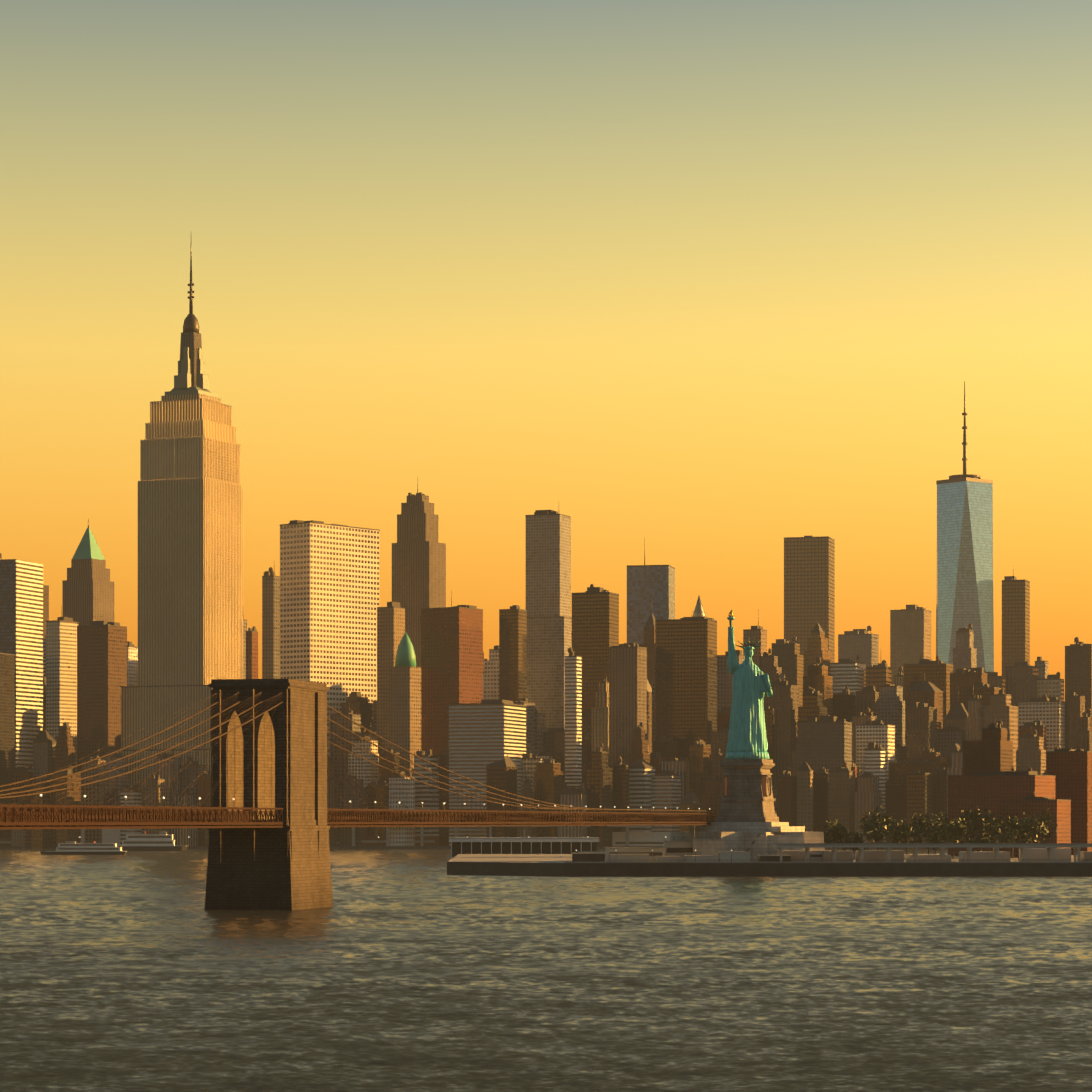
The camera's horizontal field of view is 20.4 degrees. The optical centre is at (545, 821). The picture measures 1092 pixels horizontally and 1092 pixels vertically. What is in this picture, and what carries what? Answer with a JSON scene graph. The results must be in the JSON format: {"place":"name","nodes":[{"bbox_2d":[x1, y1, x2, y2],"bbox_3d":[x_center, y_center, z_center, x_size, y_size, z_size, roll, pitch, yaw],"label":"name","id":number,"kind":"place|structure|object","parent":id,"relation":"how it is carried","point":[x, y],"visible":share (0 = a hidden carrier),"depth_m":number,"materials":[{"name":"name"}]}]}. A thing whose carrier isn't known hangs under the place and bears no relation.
{"place":"outdoors","nodes":[
{"label":"outdoors","id":0,"kind":"place"},
{"bbox_2d":[204,679,332,910],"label":"bridge tower","id":1,"kind":"structure","parent":0,"point":[287,866],"depth_m":1167.72,"materials":[{"name":"brown stone"}]},
{"bbox_2d":[0,692,719,812],"bbox_3d":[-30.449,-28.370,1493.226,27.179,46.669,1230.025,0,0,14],"label":"bridge cables","id":2,"kind":"object","parent":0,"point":[343,772],"visible":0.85,"depth_m":1151.93,"materials":[{"name":"brown metal"}]},
{"bbox_2d":[0,804,717,829],"bbox_3d":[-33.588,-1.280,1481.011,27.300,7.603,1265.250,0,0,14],"label":"bridge deck","id":3,"kind":"structure","parent":2,"relation":"on","point":[96,817],"depth_m":1157.81,"materials":[{"name":"metal"}]},
{"bbox_2d":[40,794,709,814],"bbox_3d":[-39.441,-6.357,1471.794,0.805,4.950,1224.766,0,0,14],"label":"bridge lamps","id":4,"kind":"object","parent":3,"relation":"on","point":[399,805],"visible":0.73,"depth_m":1401.98,"materials":[{"name":"grey glowing light"}]},
{"bbox_2d":[0,846,947,848],"bbox_3d":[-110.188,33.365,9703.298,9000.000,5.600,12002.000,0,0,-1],"label":"shore ground","id":5,"kind":"structure","parent":0,"point":[330,847],"depth_m":3700.78,"materials":[{"name":"grey concrete"}]},
{"bbox_2d":[0,560,14,653],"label":"skyscraper","id":6,"kind":"structure","parent":5,"relation":"on","point":[7,607],"depth_m":3890.07,"materials":[{"name":"concrete"}]},
{"bbox_2d":[0,825,669,845],"bbox_3d":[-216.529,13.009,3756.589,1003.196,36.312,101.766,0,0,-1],"label":"waterfront buildings","id":7,"kind":"structure","parent":5,"relation":"on","point":[627,838],"depth_m":3738.65,"materials":[{"name":"concrete"}]},
{"bbox_2d":[62,332,798,784],"bbox_3d":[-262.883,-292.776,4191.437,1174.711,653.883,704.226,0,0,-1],"label":"skyscrapers","id":8,"kind":"structure","parent":5,"relation":"on","point":[418,566],"depth_m":4202.25,"materials":[{"name":"brown concrete"}]},
{"bbox_2d":[15,559,884,845],"bbox_3d":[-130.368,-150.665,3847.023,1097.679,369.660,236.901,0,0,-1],"label":"buildings","id":9,"kind":"structure","parent":5,"relation":"on","point":[482,737],"depth_m":3788.58,"materials":[{"name":"beige concrete"}]},
{"bbox_2d":[43,640,865,845],"bbox_3d":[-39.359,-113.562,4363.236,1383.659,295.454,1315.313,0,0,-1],"label":"buildings","id":10,"kind":"structure","parent":5,"relation":"on","point":[647,791],"depth_m":3755.33,"materials":[{"name":"concrete"}]},
{"bbox_2d":[0,633,951,848],"bbox_3d":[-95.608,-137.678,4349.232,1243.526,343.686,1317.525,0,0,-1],"label":"buildings","id":11,"kind":"structure","parent":5,"relation":"on","point":[548,782],"depth_m":3754.59,"materials":[{"name":"brown concrete"}]},
{"bbox_2d":[0,393,1047,802],"bbox_3d":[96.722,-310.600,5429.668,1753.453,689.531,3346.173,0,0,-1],"label":"skyline","id":12,"kind":"structure","parent":5,"relation":"on","point":[190,559],"depth_m":3826.31},
{"bbox_2d":[11,681,1045,848],"bbox_3d":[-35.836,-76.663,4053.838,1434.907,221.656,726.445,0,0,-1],"label":"buildings","id":13,"kind":"structure","parent":5,"relation":"on","point":[1030,752],"depth_m":3737.58,"materials":[{"name":"brown concrete"}]},
{"bbox_2d":[12,644,1046,848],"bbox_3d":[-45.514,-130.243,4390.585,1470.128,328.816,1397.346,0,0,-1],"label":"buildings","id":14,"kind":"structure","parent":5,"relation":"on","point":[607,787],"depth_m":3803.52,"materials":[{"name":"brown concrete"}]},
{"bbox_2d":[77,626,986,842],"bbox_3d":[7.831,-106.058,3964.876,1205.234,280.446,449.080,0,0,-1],"label":"buildings","id":15,"kind":"structure","parent":5,"relation":"on","point":[101,665],"depth_m":3829.55,"materials":[{"name":"brown concrete"}]},
{"bbox_2d":[101,632,976,813],"bbox_3d":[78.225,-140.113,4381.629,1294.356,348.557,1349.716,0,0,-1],"label":"buildings","id":16,"kind":"structure","parent":5,"relation":"on","point":[891,707],"depth_m":4091.85,"materials":[{"name":"brown concrete"}]},
{"bbox_2d":[0,244,1091,804],"bbox_3d":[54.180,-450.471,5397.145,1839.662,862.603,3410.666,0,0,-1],"label":"rooftop structures","id":17,"kind":"object","parent":5,"relation":"on","point":[88,546],"visible":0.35,"depth_m":3860.70,"materials":[{"name":"brown concrete"}]},
{"bbox_2d":[526,515,571,731],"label":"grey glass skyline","id":18,"kind":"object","parent":5,"relation":"on","point":[548,572],"visible":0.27,"depth_m":4110.61},
{"bbox_2d":[46,523,1064,783],"bbox_3d":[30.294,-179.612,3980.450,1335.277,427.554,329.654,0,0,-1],"label":"buildings","id":19,"kind":"structure","parent":5,"relation":"on","point":[328,599],"depth_m":4022.78,"materials":[{"name":"beige concrete"}]},
{"bbox_2d":[152,701,983,848],"bbox_3d":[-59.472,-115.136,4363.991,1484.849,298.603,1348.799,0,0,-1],"label":"buildings","id":20,"kind":"structure","parent":5,"relation":"on","point":[868,796],"depth_m":3725.87,"materials":[{"name":"brown concrete"}]},
{"bbox_2d":[627,566,674,646],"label":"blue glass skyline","id":21,"kind":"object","parent":5,"relation":"on","point":[650,588],"visible":0.15,"depth_m":4605.50},
{"bbox_2d":[327,657,1091,845],"bbox_3d":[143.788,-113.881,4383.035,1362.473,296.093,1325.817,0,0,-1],"label":"buildings","id":22,"kind":"structure","parent":5,"relation":"on","point":[1018,683],"depth_m":4020.28,"materials":[{"name":"brown concrete"}]},
{"bbox_2d":[0,849,1091,1091],"bbox_3d":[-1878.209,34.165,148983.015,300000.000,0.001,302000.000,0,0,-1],"label":"water","id":23,"kind":"structure","parent":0,"point":[388,971],"depth_m":642.23,"materials":[{"name":"grey liquid"}]},
{"bbox_2d":[39,841,126,854],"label":"ferry","id":24,"kind":"object","parent":23,"relation":"on","point":[75,848],"visible":0.94,"depth_m":3085.49,"materials":[{"name":"grey metal"}]},
{"bbox_2d":[118,831,187,850],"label":"ferry","id":25,"kind":"object","parent":23,"relation":"on","point":[162,841],"visible":0.98,"depth_m":3466.32,"materials":[{"name":"grey metal"}]},
{"bbox_2d":[36,627,1091,845],"bbox_3d":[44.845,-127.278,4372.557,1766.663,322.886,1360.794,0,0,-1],"label":"buildings","id":26,"kind":"structure","parent":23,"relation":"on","point":[1078,670],"depth_m":3790.22,"materials":[{"name":"brown concrete"}]},
{"bbox_2d":[377,608,930,771],"bbox_3d":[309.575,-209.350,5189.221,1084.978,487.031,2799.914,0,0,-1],"label":"tan building","id":27,"kind":"structure","parent":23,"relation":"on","point":[399,706],"depth_m":3879.57,"materials":[{"name":"beige concrete"}]},
{"bbox_2d":[348,680,1063,804],"bbox_3d":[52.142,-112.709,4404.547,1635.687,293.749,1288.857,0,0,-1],"label":"buildings","id":28,"kind":"structure","parent":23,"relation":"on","point":[1056,687],"depth_m":3832.69,"materials":[{"name":"brown concrete"}]},
{"bbox_2d":[0,0,1091,700],"label":"sky","id":29,"kind":"structure","parent":0,"point":[706,285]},
{"bbox_2d":[447,818,1091,875],"bbox_3d":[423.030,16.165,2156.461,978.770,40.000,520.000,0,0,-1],"label":"island","id":30,"kind":"structure","parent":0,"point":[674,858],"depth_m":1900.30,"materials":[{"name":"concrete"}]},
{"bbox_2d":[448,837,598,860],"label":"pier building","id":31,"kind":"structure","parent":30,"relation":"on","point":[515,845],"depth_m":2437.57,"materials":[{"name":"concrete"}]},
{"bbox_2d":[670,822,824,861],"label":"fort statue base","id":32,"kind":"object","parent":30,"relation":"on","point":[754,839],"visible":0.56,"depth_m":1958.50,"materials":[{"name":"grey stone"}]},
{"bbox_2d":[715,759,778,821],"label":"statue pedestal","id":33,"kind":"object","parent":32,"relation":"on","point":[747,794],"visible":1,"depth_m":1983.93,"materials":[{"name":"beige stone"}]},
{"bbox_2d":[725,610,772,758],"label":"statue of liberty","id":34,"kind":"object","parent":33,"relation":"on","point":[751,685],"visible":1,"depth_m":1990.96,"materials":[{"name":"teal metal"}]},
{"bbox_2d":[822,805,1059,858],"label":"trees","id":35,"kind":"object","parent":30,"relation":"on","point":[1012,828],"depth_m":2104.70,"materials":[{"name":"green plant"}]},
{"bbox_2d":[963,729,1012,774],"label":"building","id":36,"kind":"structure","parent":30,"relation":"on","point":[992,750],"depth_m":2298.51,"materials":[{"name":"brown concrete"}]},
{"bbox_2d":[948,752,1091,857],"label":"brick buildings","id":37,"kind":"structure","parent":30,"relation":"on","point":[1072,782],"depth_m":2252.82,"materials":[{"name":"red brick"}]},
{"bbox_2d":[948,720,1091,800],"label":"rooftops","id":38,"kind":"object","parent":37,"relation":"on","point":[1029,771],"depth_m":2251.16,"materials":[{"name":"concrete"}]},
{"bbox_2d":[936,481,993,671],"bbox_3d":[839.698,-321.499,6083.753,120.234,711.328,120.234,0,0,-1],"label":"skyscraper","id":39,"kind":"structure","parent":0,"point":[964,571],"depth_m":6039.89,"materials":[{"name":"blue glass"}]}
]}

